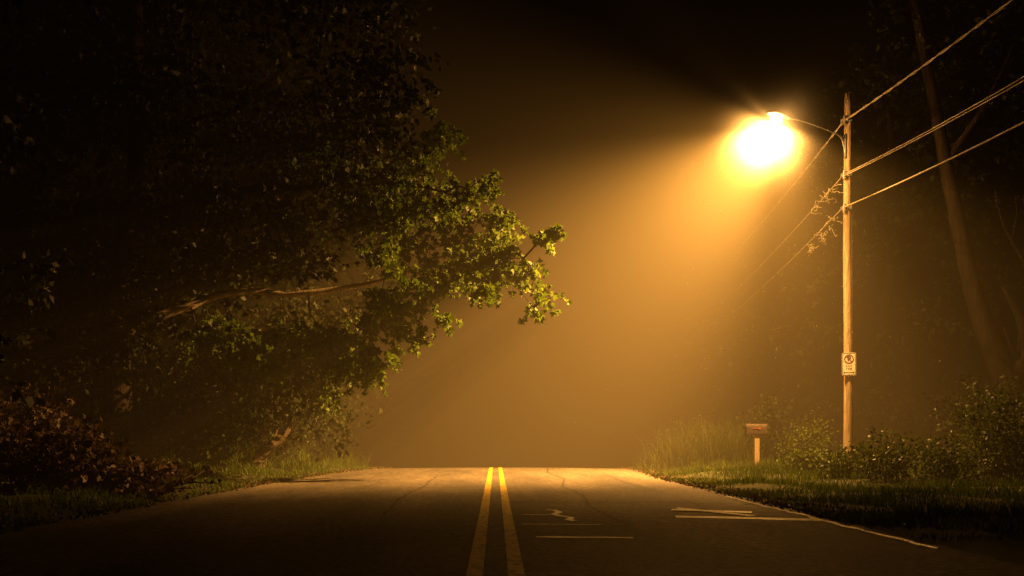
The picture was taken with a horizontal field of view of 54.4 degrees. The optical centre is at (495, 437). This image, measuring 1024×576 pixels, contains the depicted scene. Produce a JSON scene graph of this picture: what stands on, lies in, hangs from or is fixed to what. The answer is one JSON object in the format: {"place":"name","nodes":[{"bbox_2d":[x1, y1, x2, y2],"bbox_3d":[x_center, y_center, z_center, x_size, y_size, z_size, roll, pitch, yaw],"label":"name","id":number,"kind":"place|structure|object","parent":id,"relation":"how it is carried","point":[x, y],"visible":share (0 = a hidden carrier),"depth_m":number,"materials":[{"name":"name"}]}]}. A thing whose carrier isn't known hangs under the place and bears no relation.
{"place":"outdoors","nodes":[
{"label":"outdoors","id":0,"kind":"place"},
{"bbox_2d":[0,456,1023,575],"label":"road","id":1,"kind":"structure","parent":0,"point":[499,520],"depth_m":10.11,"materials":[{"name":"grey asphalt"}]},
{"bbox_2d":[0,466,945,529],"bbox_3d":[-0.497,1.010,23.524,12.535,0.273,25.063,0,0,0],"label":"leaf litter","id":2,"kind":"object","parent":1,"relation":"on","point":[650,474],"visible":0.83,"depth_m":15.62,"materials":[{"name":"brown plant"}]},
{"bbox_2d":[0,433,1023,563],"bbox_3d":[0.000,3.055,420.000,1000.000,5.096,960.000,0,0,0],"label":"ground","id":3,"kind":"structure","parent":0,"point":[1007,549],"depth_m":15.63,"materials":[{"name":"green plant"}]},
{"bbox_2d":[0,371,85,476],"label":"shrub","id":4,"kind":"object","parent":3,"relation":"on","point":[14,422],"visible":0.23,"depth_m":18.93,"materials":[{"name":"green plant"}]},
{"bbox_2d":[0,0,91,407],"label":"tree","id":5,"kind":"object","parent":3,"relation":"on","point":[31,101],"visible":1,"depth_m":19.16,"materials":[{"name":"green plant"}]},
{"bbox_2d":[0,405,133,496],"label":"shrub","id":6,"kind":"object","parent":3,"relation":"on","point":[49,461],"visible":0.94,"depth_m":16.83,"materials":[{"name":"green plant"}]},
{"bbox_2d":[23,389,164,471],"bbox_3d":[-9.070,0.035,22.666,3.173,2.302,2.468,0,0,0],"label":"shrub","id":7,"kind":"object","parent":3,"relation":"on","point":[137,438],"visible":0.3,"depth_m":22.45,"materials":[{"name":"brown plant"}]},
{"bbox_2d":[87,446,208,499],"bbox_3d":[-6.455,0.748,17.845,1.966,1.304,1.908,0,0,38],"label":"shrub","id":8,"kind":"object","parent":3,"relation":"on","point":[140,472],"visible":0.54,"depth_m":17.52,"materials":[{"name":"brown plant"}]},
{"bbox_2d":[0,0,308,449],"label":"tree","id":9,"kind":"object","parent":3,"relation":"on","point":[116,168],"visible":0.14,"depth_m":29.09,"materials":[{"name":"green plant"}]},
{"bbox_2d":[109,465,221,498],"bbox_3d":[-5.520,0.795,17.163,2.101,0.644,2.016,0,0,0],"label":"fallen branch","id":10,"kind":"object","parent":3,"relation":"on","point":[152,490],"visible":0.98,"depth_m":16.71,"materials":[{"name":"plant"}]},
{"bbox_2d":[49,57,333,448],"bbox_3d":[-12.432,-6.593,39.532,12.359,17.506,13.405,0,0,0],"label":"tree","id":11,"kind":"object","parent":3,"relation":"on","point":[214,135],"visible":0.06,"depth_m":38.43,"materials":[{"name":"green plant"}]},
{"bbox_2d":[229,396,309,463],"bbox_3d":[-6.860,-0.205,29.955,2.317,2.352,2.287,0,0,-37],"label":"shrub","id":12,"kind":"object","parent":3,"relation":"on","point":[281,425],"visible":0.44,"depth_m":29.80,"materials":[{"name":"green plant"}]},
{"bbox_2d":[251,421,292,468],"bbox_3d":[-6.231,0.241,27.611,1.240,1.626,0.431,0,0,0],"label":"tree stump","id":13,"kind":"object","parent":3,"relation":"on","point":[265,450],"visible":0.67,"depth_m":27.46,"materials":[{"name":"brown wood"}]},
{"bbox_2d":[153,99,409,451],"bbox_3d":[-7.420,-5.092,35.222,8.501,13.760,8.140,0,0,0],"label":"tree","id":14,"kind":"object","parent":3,"relation":"on","point":[238,167],"visible":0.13,"depth_m":34.34,"materials":[{"name":"green plant"}]},
{"bbox_2d":[0,0,571,465],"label":"maple tree","id":15,"kind":"object","parent":3,"relation":"on","point":[118,322],"visible":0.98,"depth_m":24.43,"materials":[{"name":"green plant"}]},
{"bbox_2d":[280,403,356,462],"bbox_3d":[-5.900,-0.254,33.063,2.534,2.624,2.134,0,0,0],"label":"shrub","id":16,"kind":"object","parent":3,"relation":"on","point":[328,444],"visible":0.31,"depth_m":32.98,"materials":[{"name":"green plant"}]},
{"bbox_2d":[0,154,1023,467],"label":"distant woodland","id":17,"kind":"object","parent":3,"relation":"on","point":[656,418],"visible":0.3,"depth_m":78.37,"materials":[{"name":"green plant"}]},
{"bbox_2d":[659,411,734,443],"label":"shrub","id":18,"kind":"object","parent":3,"relation":"on","point":[685,426],"visible":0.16,"depth_m":34.33,"materials":[{"name":"green plant"}]},
{"bbox_2d":[625,412,825,470],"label":"tall weeds","id":19,"kind":"object","parent":3,"relation":"on","point":[674,453],"visible":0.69,"depth_m":31.09,"materials":[{"name":"plant"}]},
{"bbox_2d":[745,424,766,463],"bbox_3d":[7.524,0.244,28.797,0.612,1.296,0.244,0,0,0],"label":"mailbox","id":20,"kind":"object","parent":3,"relation":"on","point":[756,430],"visible":0.92,"depth_m":28.73,"materials":[{"name":"brown wood"}]},
{"bbox_2d":[660,152,853,451],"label":"tree","id":21,"kind":"object","parent":3,"relation":"on","point":[757,181],"visible":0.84,"depth_m":42.29,"materials":[{"name":"green plant"}]},
{"bbox_2d":[733,392,833,459],"bbox_3d":[8.911,-0.157,31.038,2.596,2.589,2.579,0,0,-29],"label":"shrub","id":22,"kind":"object","parent":3,"relation":"on","point":[774,416],"visible":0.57,"depth_m":30.85,"materials":[{"name":"green plant"}]},
{"bbox_2d":[773,413,841,458],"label":"shrub","id":23,"kind":"object","parent":3,"relation":"on","point":[821,444],"visible":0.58,"depth_m":28.47,"materials":[{"name":"green plant"}]},
{"bbox_2d":[772,445,846,473],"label":"shrub","id":24,"kind":"object","parent":3,"relation":"on","point":[800,459],"visible":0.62,"depth_m":24.88,"materials":[{"name":"green plant"}]},
{"bbox_2d":[634,0,1023,457],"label":"utility pole","id":25,"kind":"object","parent":3,"relation":"on","point":[846,174],"visible":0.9,"depth_m":27.90,"materials":[{"name":"brown wood"}]},
{"bbox_2d":[766,109,846,158],"bbox_3d":[8.514,-8.228,26.960,3.334,0.817,0.340,0,0,-33],"label":"street lamp","id":26,"kind":"object","parent":25,"relation":"attached to","point":[777,113],"visible":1,"depth_m":26.76,"materials":[{"name":"metal"}]},
{"bbox_2d":[842,353,855,375],"bbox_3d":[9.878,-2.050,27.832,0.370,0.640,0.016,0,0,14],"label":"no parking sign","id":27,"kind":"object","parent":25,"relation":"attached to","point":[848,364],"visible":1,"depth_m":27.83,"materials":[{"name":"white metal"}]},
{"bbox_2d":[811,442,878,478],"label":"shrub","id":28,"kind":"object","parent":3,"relation":"on","point":[833,465],"visible":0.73,"depth_m":21.70,"materials":[{"name":"green plant"}]},
{"bbox_2d":[731,39,1023,456],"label":"tree","id":29,"kind":"object","parent":3,"relation":"on","point":[884,398],"visible":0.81,"depth_m":35.60,"materials":[{"name":"green plant"}]},
{"bbox_2d":[838,423,932,482],"bbox_3d":[8.207,0.482,20.907,1.958,1.582,1.582,0,0,0],"label":"shrub","id":30,"kind":"object","parent":3,"relation":"on","point":[883,462],"visible":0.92,"depth_m":20.86,"materials":[{"name":"green plant"}]},
{"bbox_2d":[804,15,1023,459],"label":"tree","id":31,"kind":"object","parent":3,"relation":"on","point":[999,252],"visible":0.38,"depth_m":38.74,"materials":[{"name":"green plant"}]},
{"bbox_2d":[867,0,1023,453],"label":"leaning tree","id":32,"kind":"object","parent":3,"relation":"on","point":[998,361],"visible":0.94,"depth_m":29.80,"materials":[{"name":"brown plant"}]},
{"bbox_2d":[903,430,1002,483],"bbox_3d":[9.315,0.574,20.203,1.971,1.448,1.850,0,0,0],"label":"shrub","id":33,"kind":"object","parent":3,"relation":"on","point":[948,465],"visible":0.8,"depth_m":20.10,"materials":[{"name":"green plant"}]},
{"bbox_2d":[923,368,1023,470],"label":"shrub","id":34,"kind":"object","parent":3,"relation":"on","point":[955,427],"visible":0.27,"depth_m":24.46,"materials":[{"name":"green plant"}]},
{"bbox_2d":[951,379,1023,485],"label":"shrub","id":35,"kind":"object","parent":3,"relation":"on","point":[990,437],"visible":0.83,"depth_m":20.51,"materials":[{"name":"green plant"}]},
{"bbox_2d":[0,0,1023,443],"label":"sky","id":36,"kind":"structure","parent":0,"point":[583,110],"materials":[{"name":"black"}]}
]}

